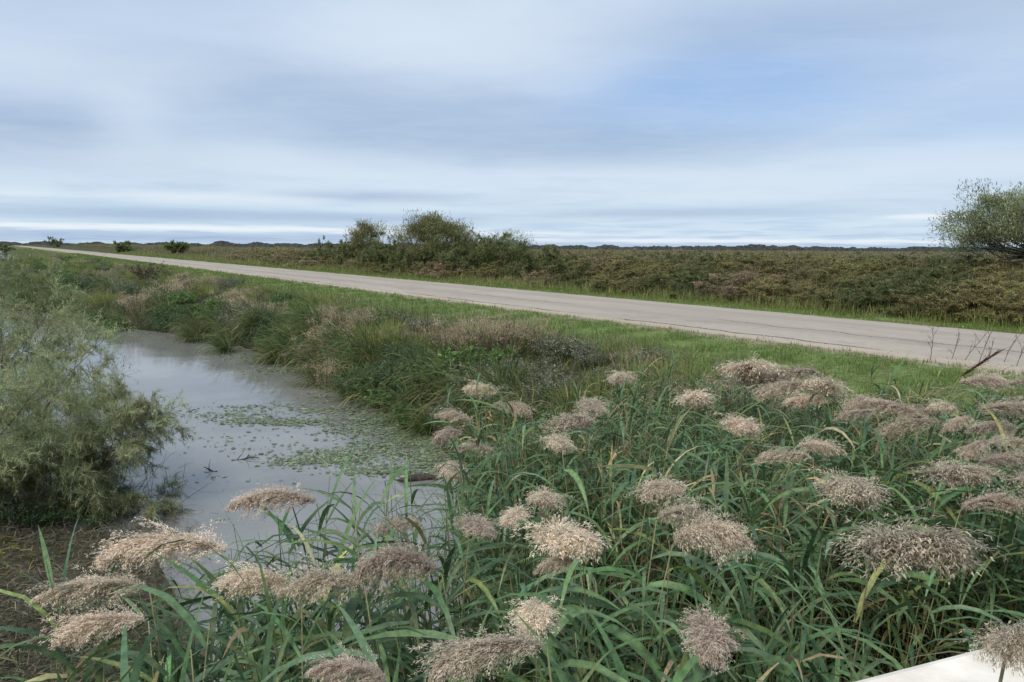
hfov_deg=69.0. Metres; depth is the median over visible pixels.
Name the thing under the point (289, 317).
dark sedge
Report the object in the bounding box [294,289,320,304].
yellow grass
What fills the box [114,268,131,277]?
yellow grass
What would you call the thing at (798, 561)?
reed
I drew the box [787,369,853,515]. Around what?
reed
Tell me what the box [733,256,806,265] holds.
scrub bush
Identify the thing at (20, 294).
dark sedge
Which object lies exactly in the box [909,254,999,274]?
scrub bush
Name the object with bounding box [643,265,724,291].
scrub bush
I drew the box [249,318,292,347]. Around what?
dark weed
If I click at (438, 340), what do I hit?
dry weed
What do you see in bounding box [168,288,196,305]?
leafy herb
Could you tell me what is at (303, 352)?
dry weed
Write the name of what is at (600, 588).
reed
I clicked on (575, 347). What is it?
grey weed
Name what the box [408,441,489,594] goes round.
reed
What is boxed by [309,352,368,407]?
dark sedge
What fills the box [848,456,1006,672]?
reed
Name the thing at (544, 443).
yellow grass
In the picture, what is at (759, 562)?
reed
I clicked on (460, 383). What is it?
dark sedge
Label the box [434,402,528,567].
reed
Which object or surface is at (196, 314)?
leafy herb
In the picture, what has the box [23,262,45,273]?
dark sedge
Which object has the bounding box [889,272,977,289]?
scrub bush
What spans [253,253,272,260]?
scrub bush
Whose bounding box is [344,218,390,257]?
bushy tree
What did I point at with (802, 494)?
reed
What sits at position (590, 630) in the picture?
reed
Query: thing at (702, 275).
scrub bush
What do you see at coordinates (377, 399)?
leafy herb
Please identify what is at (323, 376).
dry weed
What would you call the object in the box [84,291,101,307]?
yellow grass
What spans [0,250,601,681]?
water
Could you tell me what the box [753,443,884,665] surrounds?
reed
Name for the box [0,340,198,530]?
tamarisk
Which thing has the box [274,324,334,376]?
dark sedge
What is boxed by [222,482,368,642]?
reed
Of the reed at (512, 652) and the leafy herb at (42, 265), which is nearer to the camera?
the reed at (512, 652)
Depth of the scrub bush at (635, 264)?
27.77 m
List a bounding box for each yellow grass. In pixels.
[27,271,51,282]
[67,264,83,273]
[82,288,103,308]
[83,266,97,274]
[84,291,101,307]
[87,289,124,307]
[92,290,123,311]
[111,290,124,299]
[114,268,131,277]
[163,277,183,285]
[168,266,191,277]
[190,281,209,293]
[197,275,211,283]
[198,283,221,296]
[217,287,235,299]
[233,280,245,290]
[234,289,256,302]
[261,284,279,293]
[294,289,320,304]
[294,293,323,307]
[309,291,329,305]
[315,297,333,307]
[331,319,395,347]
[342,322,394,359]
[359,315,427,358]
[367,316,404,333]
[397,326,440,350]
[404,333,430,353]
[445,322,481,345]
[460,327,501,345]
[481,409,513,433]
[488,409,533,439]
[490,397,512,429]
[502,314,548,348]
[513,422,578,465]
[532,375,599,423]
[549,359,631,414]
[573,395,652,445]
[588,349,663,400]
[614,326,678,361]
[615,350,706,400]
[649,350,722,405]
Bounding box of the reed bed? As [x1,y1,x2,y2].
[0,346,1023,681]
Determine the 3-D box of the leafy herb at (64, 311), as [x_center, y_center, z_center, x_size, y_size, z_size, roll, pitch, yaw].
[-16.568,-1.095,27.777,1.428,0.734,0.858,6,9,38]
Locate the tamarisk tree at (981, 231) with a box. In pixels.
[923,178,1023,266]
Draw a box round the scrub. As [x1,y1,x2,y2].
[68,243,1023,319]
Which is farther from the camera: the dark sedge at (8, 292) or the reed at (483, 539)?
the dark sedge at (8, 292)
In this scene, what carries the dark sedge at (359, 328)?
on the ground at (160, 579)
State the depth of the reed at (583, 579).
3.29 m
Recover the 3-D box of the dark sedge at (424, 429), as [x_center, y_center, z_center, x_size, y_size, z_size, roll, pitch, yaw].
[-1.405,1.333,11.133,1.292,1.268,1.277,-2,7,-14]
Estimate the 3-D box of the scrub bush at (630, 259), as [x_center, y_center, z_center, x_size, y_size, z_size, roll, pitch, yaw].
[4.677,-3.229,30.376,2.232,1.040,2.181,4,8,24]
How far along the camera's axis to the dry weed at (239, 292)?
25.51 m
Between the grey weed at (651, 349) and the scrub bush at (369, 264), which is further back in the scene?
the scrub bush at (369, 264)
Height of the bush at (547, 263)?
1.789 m
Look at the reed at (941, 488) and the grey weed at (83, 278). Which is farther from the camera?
the grey weed at (83, 278)
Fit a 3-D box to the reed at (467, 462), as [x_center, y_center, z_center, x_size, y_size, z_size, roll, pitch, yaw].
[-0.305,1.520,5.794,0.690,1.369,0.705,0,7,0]
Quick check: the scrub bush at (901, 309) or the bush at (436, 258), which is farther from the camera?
the bush at (436, 258)
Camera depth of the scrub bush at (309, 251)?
58.25 m
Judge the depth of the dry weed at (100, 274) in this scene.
40.58 m
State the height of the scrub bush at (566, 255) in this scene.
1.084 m
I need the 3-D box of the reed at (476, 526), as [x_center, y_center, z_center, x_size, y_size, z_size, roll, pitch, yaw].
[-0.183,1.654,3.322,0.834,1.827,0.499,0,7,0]
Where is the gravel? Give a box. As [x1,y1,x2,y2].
[146,261,1018,372]
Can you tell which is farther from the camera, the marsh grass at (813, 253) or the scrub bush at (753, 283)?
the marsh grass at (813, 253)
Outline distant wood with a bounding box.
[0,241,1023,251]
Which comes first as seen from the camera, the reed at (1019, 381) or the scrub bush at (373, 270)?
the reed at (1019, 381)
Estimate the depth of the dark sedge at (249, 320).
20.60 m
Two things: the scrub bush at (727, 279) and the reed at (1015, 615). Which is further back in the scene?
the scrub bush at (727, 279)
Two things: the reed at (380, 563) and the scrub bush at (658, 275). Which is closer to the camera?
the reed at (380, 563)
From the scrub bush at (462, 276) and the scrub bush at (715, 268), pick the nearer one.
the scrub bush at (715, 268)
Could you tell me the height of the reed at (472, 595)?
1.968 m
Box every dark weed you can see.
[50,271,80,285]
[68,284,87,292]
[69,273,99,293]
[80,274,107,288]
[94,300,113,310]
[118,279,149,297]
[142,302,180,322]
[145,315,175,331]
[173,301,202,316]
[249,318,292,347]
[252,308,280,329]
[261,303,291,329]
[332,360,393,391]
[335,357,403,393]
[337,368,370,397]
[337,368,378,390]
[348,362,399,394]
[361,357,418,393]
[370,352,396,368]
[371,355,430,390]
[372,331,410,355]
[376,353,406,374]
[378,356,396,369]
[379,337,420,364]
[383,376,410,392]
[384,338,435,362]
[395,354,440,382]
[396,382,432,405]
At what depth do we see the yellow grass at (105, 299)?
28.91 m
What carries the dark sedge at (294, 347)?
on the ground at (160, 579)
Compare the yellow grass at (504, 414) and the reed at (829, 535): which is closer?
the reed at (829, 535)
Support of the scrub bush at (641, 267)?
on the ground at (160, 579)
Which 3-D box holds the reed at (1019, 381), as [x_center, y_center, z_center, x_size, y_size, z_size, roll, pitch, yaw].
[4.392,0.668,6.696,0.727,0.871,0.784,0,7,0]
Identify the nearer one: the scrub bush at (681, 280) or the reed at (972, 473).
the reed at (972, 473)
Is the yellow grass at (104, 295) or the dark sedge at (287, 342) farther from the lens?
the yellow grass at (104, 295)
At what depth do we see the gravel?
13.22 m
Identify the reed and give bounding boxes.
[17,562,163,681]
[27,602,153,681]
[85,516,312,679]
[101,593,237,673]
[141,646,237,670]
[169,649,193,681]
[199,560,315,681]
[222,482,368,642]
[226,565,310,657]
[231,614,269,646]
[260,564,347,677]
[269,552,384,667]
[271,648,308,681]
[292,584,399,673]
[297,637,394,681]
[302,508,369,679]
[331,548,457,650]
[334,586,438,681]
[337,580,394,658]
[339,537,451,681]
[341,512,433,664]
[352,482,434,677]
[353,538,432,651]
[378,458,486,652]
[393,612,404,678]
[401,476,489,681]
[406,623,612,681]
[407,553,518,673]
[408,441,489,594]
[426,452,510,581]
[429,503,492,648]
[430,425,498,553]
[432,468,492,623]
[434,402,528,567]
[441,479,526,672]
[443,508,562,681]
[450,397,535,507]
[450,437,511,582]
[451,545,488,670]
[452,529,580,679]
[458,512,621,681]
[461,379,512,505]
[462,476,592,673]
[467,441,555,577]
[470,572,552,677]
[471,456,564,602]
[473,551,551,675]
[476,664,540,681]
[479,554,652,681]
[479,584,612,681]
[480,596,553,681]
[487,633,579,681]
[489,486,606,656]
[496,564,605,679]
[498,498,584,679]
[499,564,573,681]
[503,595,637,681]
[508,427,624,580]
[508,477,608,605]
[512,422,534,529]
[513,408,584,531]
[513,509,628,674]
[516,597,647,681]
[521,570,591,681]
[523,452,589,623]
[524,496,614,675]
[526,409,601,589]
[526,437,593,513]
[530,463,623,595]
[537,616,571,681]
[538,395,642,508]
[560,480,633,608]
[567,449,636,634]
[568,481,695,667]
[569,447,708,681]
[569,589,665,681]
[575,492,743,681]
[577,497,627,593]
[591,410,649,520]
[594,428,656,530]
[595,495,665,643]
[601,502,688,653]
[601,534,737,670]
[602,368,663,460]
[608,472,690,681]
[609,499,692,644]
[616,521,680,618]
[637,496,723,673]
[640,487,732,607]
[641,502,757,681]
[648,482,762,680]
[661,482,738,661]
[673,387,752,476]
[677,594,749,681]
[679,467,730,609]
[682,448,729,541]
[690,467,775,612]
[694,409,790,588]
[694,424,783,585]
[695,499,795,605]
[696,546,816,681]
[700,478,791,557]
[708,533,826,681]
[709,481,820,612]
[710,351,793,484]
[716,521,806,671]
[717,360,797,447]
[723,464,801,563]
[746,377,839,565]
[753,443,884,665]
[755,363,849,452]
[755,434,846,622]
[755,539,846,647]
[768,467,898,680]
[782,391,832,568]
[783,503,876,654]
[786,533,886,669]
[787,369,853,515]
[790,474,861,584]
[804,439,869,531]
[806,672,875,681]
[810,445,913,616]
[822,501,1010,679]
[824,406,906,639]
[834,482,1023,675]
[837,390,926,494]
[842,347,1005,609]
[845,445,907,597]
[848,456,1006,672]
[852,470,986,652]
[856,396,948,631]
[861,579,938,667]
[868,414,1008,655]
[876,477,954,606]
[879,479,1000,653]
[883,622,983,648]
[888,436,996,640]
[890,447,1023,660]
[890,483,1011,656]
[894,477,984,641]
[895,403,972,584]
[895,465,993,626]
[900,370,1015,453]
[902,481,985,619]
[906,433,1023,662]
[911,398,1002,502]
[914,480,1009,648]
[915,440,1010,516]
[918,466,988,593]
[928,472,1012,628]
[939,410,996,593]
[941,372,1023,422]
[941,395,1023,505]
[950,438,1022,536]
[954,465,1023,528]
[954,617,1023,681]
[963,416,1023,581]
[963,461,1023,651]
[980,596,1023,621]
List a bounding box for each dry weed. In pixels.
[86,269,107,280]
[112,290,154,319]
[137,277,184,305]
[169,270,217,292]
[202,288,253,312]
[226,286,257,299]
[231,287,255,299]
[231,299,269,329]
[268,300,289,311]
[280,341,327,372]
[290,324,346,349]
[298,355,359,392]
[301,316,358,344]
[315,303,339,315]
[317,303,377,327]
[323,303,394,344]
[374,321,429,351]
[410,316,473,354]
[431,312,510,355]
[435,316,533,355]
[444,307,537,357]
[451,316,544,357]
[505,312,576,357]
[609,346,663,379]
[642,368,705,413]
[670,373,764,432]
[722,383,816,424]
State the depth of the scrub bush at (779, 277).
22.55 m
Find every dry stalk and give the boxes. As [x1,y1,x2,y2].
[926,326,937,359]
[965,326,987,359]
[976,325,992,361]
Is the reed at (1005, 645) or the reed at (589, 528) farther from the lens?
the reed at (589, 528)
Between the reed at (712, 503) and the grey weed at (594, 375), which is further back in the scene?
the grey weed at (594, 375)
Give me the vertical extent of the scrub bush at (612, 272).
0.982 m
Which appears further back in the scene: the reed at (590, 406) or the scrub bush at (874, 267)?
the scrub bush at (874, 267)
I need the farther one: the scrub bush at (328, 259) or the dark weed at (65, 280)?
the scrub bush at (328, 259)
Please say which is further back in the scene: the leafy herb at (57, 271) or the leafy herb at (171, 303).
the leafy herb at (57, 271)
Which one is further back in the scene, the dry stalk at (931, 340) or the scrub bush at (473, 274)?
the scrub bush at (473, 274)
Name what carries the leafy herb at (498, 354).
on the ground at (160, 579)
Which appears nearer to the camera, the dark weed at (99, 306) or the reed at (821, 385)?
the reed at (821, 385)
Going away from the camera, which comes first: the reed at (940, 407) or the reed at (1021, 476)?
the reed at (1021, 476)
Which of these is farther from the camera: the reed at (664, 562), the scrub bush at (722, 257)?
the scrub bush at (722, 257)
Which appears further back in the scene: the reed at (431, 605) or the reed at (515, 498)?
the reed at (515, 498)
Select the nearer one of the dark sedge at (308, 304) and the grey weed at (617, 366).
the grey weed at (617, 366)
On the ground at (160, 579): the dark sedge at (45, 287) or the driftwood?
the dark sedge at (45, 287)
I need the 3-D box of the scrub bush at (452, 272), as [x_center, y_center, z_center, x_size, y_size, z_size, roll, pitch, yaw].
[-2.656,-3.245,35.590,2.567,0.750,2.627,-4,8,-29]
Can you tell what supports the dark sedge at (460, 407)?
on the ground at (160, 579)
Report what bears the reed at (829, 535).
on the ground at (160, 579)
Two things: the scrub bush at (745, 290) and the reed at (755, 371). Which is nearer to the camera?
the reed at (755, 371)
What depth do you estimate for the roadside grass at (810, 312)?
21.61 m
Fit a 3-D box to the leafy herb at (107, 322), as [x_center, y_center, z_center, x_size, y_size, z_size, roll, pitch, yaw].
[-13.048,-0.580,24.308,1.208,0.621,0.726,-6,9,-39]
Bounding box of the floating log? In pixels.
[397,474,437,481]
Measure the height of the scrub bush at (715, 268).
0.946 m
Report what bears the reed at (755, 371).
on the ground at (160, 579)
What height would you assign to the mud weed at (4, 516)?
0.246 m
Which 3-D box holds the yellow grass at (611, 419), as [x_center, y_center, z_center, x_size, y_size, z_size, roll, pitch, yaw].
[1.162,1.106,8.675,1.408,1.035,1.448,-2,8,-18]
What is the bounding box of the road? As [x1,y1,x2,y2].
[13,245,1023,372]
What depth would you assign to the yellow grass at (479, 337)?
13.60 m
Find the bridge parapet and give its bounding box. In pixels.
[855,647,1023,681]
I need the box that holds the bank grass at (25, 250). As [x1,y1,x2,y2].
[7,248,735,481]
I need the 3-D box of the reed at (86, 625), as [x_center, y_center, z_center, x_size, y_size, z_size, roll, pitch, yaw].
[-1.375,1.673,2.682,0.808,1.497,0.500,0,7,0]
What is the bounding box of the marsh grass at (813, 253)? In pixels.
[48,244,1022,262]
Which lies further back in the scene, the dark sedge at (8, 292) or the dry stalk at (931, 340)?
the dark sedge at (8, 292)
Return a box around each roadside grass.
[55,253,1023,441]
[100,252,1023,333]
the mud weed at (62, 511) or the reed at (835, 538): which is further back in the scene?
the mud weed at (62, 511)
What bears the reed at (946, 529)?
on the ground at (160, 579)
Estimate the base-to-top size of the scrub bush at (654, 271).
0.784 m
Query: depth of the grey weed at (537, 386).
10.12 m
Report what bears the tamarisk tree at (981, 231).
on the ground at (160, 579)
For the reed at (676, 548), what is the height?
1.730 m
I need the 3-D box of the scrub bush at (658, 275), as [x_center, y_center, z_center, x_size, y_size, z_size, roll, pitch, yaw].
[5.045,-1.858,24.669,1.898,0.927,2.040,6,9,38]
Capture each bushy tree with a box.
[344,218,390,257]
[383,208,483,258]
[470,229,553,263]
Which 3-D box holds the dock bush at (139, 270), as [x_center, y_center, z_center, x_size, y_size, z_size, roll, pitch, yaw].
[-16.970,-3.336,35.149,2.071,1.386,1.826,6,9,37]
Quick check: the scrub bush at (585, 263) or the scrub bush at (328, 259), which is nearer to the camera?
the scrub bush at (585, 263)
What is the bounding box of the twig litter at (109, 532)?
[0,453,219,543]
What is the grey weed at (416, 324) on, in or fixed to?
on the ground at (160, 579)
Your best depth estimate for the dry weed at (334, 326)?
16.64 m
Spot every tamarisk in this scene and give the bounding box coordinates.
[0,248,137,417]
[0,305,190,520]
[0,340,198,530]
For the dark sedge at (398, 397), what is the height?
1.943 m
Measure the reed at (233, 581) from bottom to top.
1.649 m
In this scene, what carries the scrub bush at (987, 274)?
on the ground at (160, 579)
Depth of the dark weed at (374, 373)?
13.16 m
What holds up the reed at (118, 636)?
on the ground at (160, 579)
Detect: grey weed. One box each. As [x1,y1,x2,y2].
[36,267,53,279]
[74,275,94,283]
[104,285,118,294]
[109,296,138,310]
[113,279,137,289]
[214,308,232,318]
[215,273,233,286]
[215,310,244,327]
[220,301,247,315]
[225,275,245,286]
[226,296,266,316]
[392,312,411,322]
[402,316,425,331]
[410,316,428,327]
[420,346,453,360]
[424,316,441,327]
[427,402,456,429]
[437,360,482,384]
[441,378,474,408]
[452,370,495,405]
[457,393,494,418]
[463,365,516,384]
[478,375,544,409]
[483,353,529,373]
[487,356,531,374]
[506,365,557,392]
[507,320,539,340]
[507,356,567,380]
[527,333,562,356]
[533,362,578,396]
[537,332,584,359]
[537,352,559,365]
[556,332,602,359]
[558,335,589,355]
[558,368,595,393]
[570,343,601,367]
[578,346,599,358]
[584,372,626,395]
[589,366,623,380]
[595,360,632,378]
[596,350,618,364]
[605,360,639,381]
[611,352,633,363]
[629,342,663,359]
[634,346,670,367]
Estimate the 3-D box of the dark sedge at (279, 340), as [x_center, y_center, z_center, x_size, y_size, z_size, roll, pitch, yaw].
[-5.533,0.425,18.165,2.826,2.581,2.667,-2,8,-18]
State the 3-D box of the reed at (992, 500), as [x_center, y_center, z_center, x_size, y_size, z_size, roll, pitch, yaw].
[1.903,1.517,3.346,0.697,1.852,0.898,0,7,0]
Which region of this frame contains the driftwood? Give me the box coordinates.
[231,453,258,460]
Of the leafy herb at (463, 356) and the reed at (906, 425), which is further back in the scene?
the leafy herb at (463, 356)
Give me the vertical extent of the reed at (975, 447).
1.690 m
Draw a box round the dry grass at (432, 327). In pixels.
[134,265,1023,443]
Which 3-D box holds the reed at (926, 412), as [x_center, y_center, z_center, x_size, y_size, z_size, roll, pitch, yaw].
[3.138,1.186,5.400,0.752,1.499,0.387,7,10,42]
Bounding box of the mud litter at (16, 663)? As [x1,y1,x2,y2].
[0,506,224,681]
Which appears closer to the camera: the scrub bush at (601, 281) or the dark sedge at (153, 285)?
the scrub bush at (601, 281)
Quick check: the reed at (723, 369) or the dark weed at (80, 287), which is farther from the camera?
the dark weed at (80, 287)
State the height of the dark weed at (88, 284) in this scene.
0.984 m
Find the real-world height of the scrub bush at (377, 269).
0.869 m
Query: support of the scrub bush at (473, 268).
on the ground at (160, 579)
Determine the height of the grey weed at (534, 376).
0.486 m
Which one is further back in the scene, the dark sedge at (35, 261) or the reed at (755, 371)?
the dark sedge at (35, 261)
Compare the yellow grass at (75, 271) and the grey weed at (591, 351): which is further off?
the yellow grass at (75, 271)
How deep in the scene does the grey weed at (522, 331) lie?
13.30 m
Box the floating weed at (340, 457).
[117,330,452,483]
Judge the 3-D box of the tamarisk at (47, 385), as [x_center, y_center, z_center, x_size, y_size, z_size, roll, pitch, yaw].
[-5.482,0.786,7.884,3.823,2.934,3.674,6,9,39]
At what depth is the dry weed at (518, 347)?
12.69 m
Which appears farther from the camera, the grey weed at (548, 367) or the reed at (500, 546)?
the grey weed at (548, 367)
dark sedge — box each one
[0,274,24,298]
[0,285,16,301]
[1,257,21,271]
[1,283,42,311]
[7,283,46,310]
[9,267,43,285]
[19,256,45,268]
[21,277,65,308]
[22,290,74,316]
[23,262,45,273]
[28,274,53,284]
[31,277,53,293]
[43,277,88,306]
[52,296,97,320]
[68,298,93,311]
[79,298,127,324]
[88,273,118,293]
[95,304,140,331]
[104,296,126,315]
[130,291,156,310]
[131,265,193,296]
[136,295,178,328]
[137,282,177,301]
[157,311,210,344]
[159,302,208,337]
[172,312,215,340]
[190,300,237,337]
[191,325,249,355]
[194,315,237,343]
[206,318,242,345]
[213,293,277,348]
[228,299,283,346]
[228,316,264,346]
[235,329,294,366]
[238,314,323,365]
[260,285,344,338]
[263,331,302,362]
[265,298,340,348]
[268,298,323,337]
[269,333,307,364]
[270,343,348,389]
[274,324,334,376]
[284,324,320,364]
[286,318,321,342]
[287,317,320,350]
[291,314,366,373]
[299,312,395,383]
[306,334,375,386]
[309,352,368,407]
[312,335,339,370]
[313,334,347,366]
[318,331,353,365]
[319,315,397,379]
[322,330,393,390]
[326,356,402,414]
[349,356,437,431]
[374,331,446,388]
[374,340,476,423]
[376,393,443,441]
[386,373,444,428]
[402,342,506,434]
[409,376,457,428]
[420,389,481,438]
[420,400,543,484]
[423,360,549,445]
[426,407,491,460]
[432,337,561,440]
[461,366,561,452]
[492,353,548,397]
[535,370,609,423]
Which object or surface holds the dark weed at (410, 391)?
on the ground at (160, 579)
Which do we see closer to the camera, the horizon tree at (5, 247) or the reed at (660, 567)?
the reed at (660, 567)
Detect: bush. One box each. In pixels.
[124,257,173,283]
[226,254,245,259]
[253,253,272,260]
[259,253,301,263]
[260,253,304,260]
[264,258,299,264]
[282,260,319,267]
[286,256,325,265]
[292,256,318,266]
[294,249,329,256]
[305,235,347,259]
[317,242,361,265]
[320,254,350,264]
[323,258,344,268]
[331,241,358,265]
[333,259,361,269]
[356,244,383,268]
[358,258,394,272]
[359,246,399,266]
[362,262,394,273]
[363,235,420,263]
[367,234,421,266]
[370,261,410,272]
[378,263,415,274]
[379,240,434,272]
[384,248,433,273]
[406,261,436,275]
[416,260,446,275]
[418,227,477,263]
[421,262,462,278]
[428,262,462,276]
[428,269,472,277]
[430,232,500,270]
[433,222,479,255]
[438,239,513,273]
[438,269,474,278]
[446,265,486,272]
[456,239,513,270]
[464,268,511,279]
[468,267,503,276]
[470,264,499,277]
[473,231,527,256]
[483,260,514,273]
[495,244,562,273]
[504,253,562,279]
[505,263,562,286]
[531,267,586,280]
[533,246,589,274]
[546,260,595,277]
[547,261,589,280]
[552,260,601,279]
[552,263,621,286]
[553,270,600,282]
[562,252,591,267]
[567,257,624,276]
[580,272,626,287]
[586,255,641,267]
[589,270,667,293]
[592,274,653,290]
[593,262,642,279]
[595,264,632,282]
[600,250,647,269]
[603,260,636,272]
[610,253,677,274]
[620,270,672,288]
[623,262,646,275]
[626,273,676,283]
[627,261,683,275]
[628,271,682,295]
[629,262,683,278]
[633,272,675,291]
[636,256,693,268]
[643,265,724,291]
[645,270,699,286]
[646,263,695,279]
[647,257,712,274]
[651,252,698,265]
[659,274,702,288]
[665,279,729,298]
[669,274,722,289]
[674,258,766,277]
[679,270,746,295]
[688,272,739,291]
[689,279,769,303]
[690,258,743,279]
[695,268,740,277]
[699,252,762,268]
[700,275,774,301]
[701,250,745,264]
[705,272,780,292]
[712,275,767,298]
[719,273,804,285]
[722,278,785,298]
[726,270,797,289]
[729,281,836,297]
[731,264,777,280]
[733,254,807,268]
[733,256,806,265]
[735,282,798,303]
[739,277,799,292]
[740,280,828,302]
[757,283,806,301]
[759,276,820,292]
[775,274,858,299]
[778,263,864,282]
[799,284,879,308]
[807,270,899,285]
[807,277,931,312]
[811,276,892,293]
[816,253,884,276]
[819,265,895,285]
[829,259,905,277]
[836,281,927,313]
[840,279,917,303]
[847,286,941,315]
[849,274,926,292]
[851,277,944,307]
[873,273,934,290]
[875,278,997,308]
[882,282,999,318]
[886,267,974,288]
[887,256,956,272]
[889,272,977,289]
[890,264,990,284]
[892,285,1008,318]
[897,281,979,303]
[903,276,1008,303]
[905,287,991,316]
[907,268,981,286]
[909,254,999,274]
[920,286,1023,321]
[921,250,988,274]
[921,277,960,299]
[927,280,1017,313]
[929,276,1019,296]
[931,280,1022,316]
[937,288,1007,314]
[946,264,1023,283]
[957,287,991,312]
[960,278,1023,300]
[963,286,1023,316]
[965,297,1022,322]
[972,299,1023,321]
[973,280,1021,311]
[976,267,1018,287]
[976,277,1023,295]
[977,273,1023,289]
[977,279,1023,305]
[992,270,1023,279]
[996,285,1023,306]
[1001,287,1017,311]
[1002,300,1023,315]
[1011,282,1023,295]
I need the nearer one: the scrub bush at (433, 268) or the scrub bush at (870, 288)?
the scrub bush at (870, 288)
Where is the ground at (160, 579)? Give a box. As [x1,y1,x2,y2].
[0,245,1023,681]
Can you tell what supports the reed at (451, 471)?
on the ground at (160, 579)
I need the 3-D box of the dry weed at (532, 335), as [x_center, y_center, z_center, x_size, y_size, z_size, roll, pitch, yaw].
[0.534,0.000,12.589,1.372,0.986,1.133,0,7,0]
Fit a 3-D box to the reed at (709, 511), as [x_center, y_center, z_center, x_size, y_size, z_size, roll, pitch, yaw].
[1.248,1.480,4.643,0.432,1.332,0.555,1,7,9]
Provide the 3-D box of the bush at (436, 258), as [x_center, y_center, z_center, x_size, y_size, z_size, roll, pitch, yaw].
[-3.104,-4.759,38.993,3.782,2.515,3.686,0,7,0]
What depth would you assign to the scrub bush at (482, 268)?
33.95 m
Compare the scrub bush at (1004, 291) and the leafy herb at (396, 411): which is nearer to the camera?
the leafy herb at (396, 411)
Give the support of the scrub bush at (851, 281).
on the ground at (160, 579)
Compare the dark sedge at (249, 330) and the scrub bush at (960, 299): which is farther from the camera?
the dark sedge at (249, 330)
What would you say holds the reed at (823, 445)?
on the ground at (160, 579)
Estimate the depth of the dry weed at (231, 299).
22.96 m
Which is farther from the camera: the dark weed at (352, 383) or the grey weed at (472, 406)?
the dark weed at (352, 383)
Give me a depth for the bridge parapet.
1.28 m
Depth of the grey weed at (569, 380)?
10.23 m
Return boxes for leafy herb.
[28,300,56,314]
[30,261,47,269]
[47,280,82,295]
[52,267,66,276]
[56,305,83,318]
[82,309,107,324]
[89,264,101,271]
[93,316,127,330]
[149,289,177,302]
[159,298,183,306]
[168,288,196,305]
[169,298,183,306]
[177,289,198,296]
[187,302,213,312]
[190,309,206,319]
[202,301,229,314]
[206,293,230,305]
[265,291,288,301]
[266,297,291,310]
[284,292,296,298]
[316,323,350,340]
[332,305,364,320]
[359,306,382,323]
[359,380,396,411]
[382,309,406,318]
[382,325,409,341]
[391,401,430,430]
[419,353,466,384]
[426,340,447,358]
[430,339,487,373]
[437,379,456,395]
[443,322,458,332]
[473,343,519,363]
[477,351,492,366]
[498,344,522,355]
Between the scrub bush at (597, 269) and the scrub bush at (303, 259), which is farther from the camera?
the scrub bush at (303, 259)
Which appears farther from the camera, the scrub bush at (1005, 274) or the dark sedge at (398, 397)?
the scrub bush at (1005, 274)
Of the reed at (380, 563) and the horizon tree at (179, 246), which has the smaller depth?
the reed at (380, 563)
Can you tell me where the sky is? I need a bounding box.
[0,0,1023,247]
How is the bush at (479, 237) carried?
on the ground at (160, 579)
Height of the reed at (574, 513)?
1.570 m
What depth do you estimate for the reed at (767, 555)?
3.35 m
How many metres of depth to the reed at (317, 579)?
2.66 m
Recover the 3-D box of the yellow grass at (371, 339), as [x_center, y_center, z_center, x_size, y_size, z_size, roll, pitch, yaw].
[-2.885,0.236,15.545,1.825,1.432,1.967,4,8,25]
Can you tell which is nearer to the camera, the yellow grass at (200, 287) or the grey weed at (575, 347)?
the grey weed at (575, 347)
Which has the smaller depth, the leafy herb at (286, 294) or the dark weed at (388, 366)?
the dark weed at (388, 366)
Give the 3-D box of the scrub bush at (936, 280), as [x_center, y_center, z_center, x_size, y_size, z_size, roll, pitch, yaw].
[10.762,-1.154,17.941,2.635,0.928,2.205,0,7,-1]
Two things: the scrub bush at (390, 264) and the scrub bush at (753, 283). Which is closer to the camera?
the scrub bush at (753, 283)
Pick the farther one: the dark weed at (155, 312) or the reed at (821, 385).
the dark weed at (155, 312)
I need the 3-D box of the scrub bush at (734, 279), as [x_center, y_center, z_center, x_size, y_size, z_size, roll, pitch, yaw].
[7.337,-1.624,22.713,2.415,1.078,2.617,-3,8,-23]
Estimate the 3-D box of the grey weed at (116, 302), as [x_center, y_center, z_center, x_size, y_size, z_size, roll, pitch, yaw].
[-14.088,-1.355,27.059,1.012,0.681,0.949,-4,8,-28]
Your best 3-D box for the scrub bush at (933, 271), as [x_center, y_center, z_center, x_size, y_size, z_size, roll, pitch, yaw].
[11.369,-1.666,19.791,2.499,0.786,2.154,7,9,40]
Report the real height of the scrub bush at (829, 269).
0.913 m
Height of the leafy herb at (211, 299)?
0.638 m
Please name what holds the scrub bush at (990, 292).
on the ground at (160, 579)
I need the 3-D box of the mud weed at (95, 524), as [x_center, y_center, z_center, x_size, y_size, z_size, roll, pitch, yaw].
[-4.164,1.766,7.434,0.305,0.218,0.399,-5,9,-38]
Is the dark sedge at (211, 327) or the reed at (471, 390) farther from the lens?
the dark sedge at (211, 327)
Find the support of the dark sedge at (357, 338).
on the ground at (160, 579)
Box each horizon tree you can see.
[0,243,15,251]
[44,236,63,247]
[113,240,134,251]
[163,240,189,254]
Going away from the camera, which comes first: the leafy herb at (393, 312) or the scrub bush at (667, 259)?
the leafy herb at (393, 312)
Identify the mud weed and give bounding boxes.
[0,490,19,514]
[0,497,36,524]
[5,498,56,526]
[20,492,84,526]
[57,493,108,517]
[79,508,114,528]
[106,489,135,504]
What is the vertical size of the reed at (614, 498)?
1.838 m
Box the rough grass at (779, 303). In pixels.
[119,248,1023,328]
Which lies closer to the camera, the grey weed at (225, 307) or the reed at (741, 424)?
the reed at (741, 424)

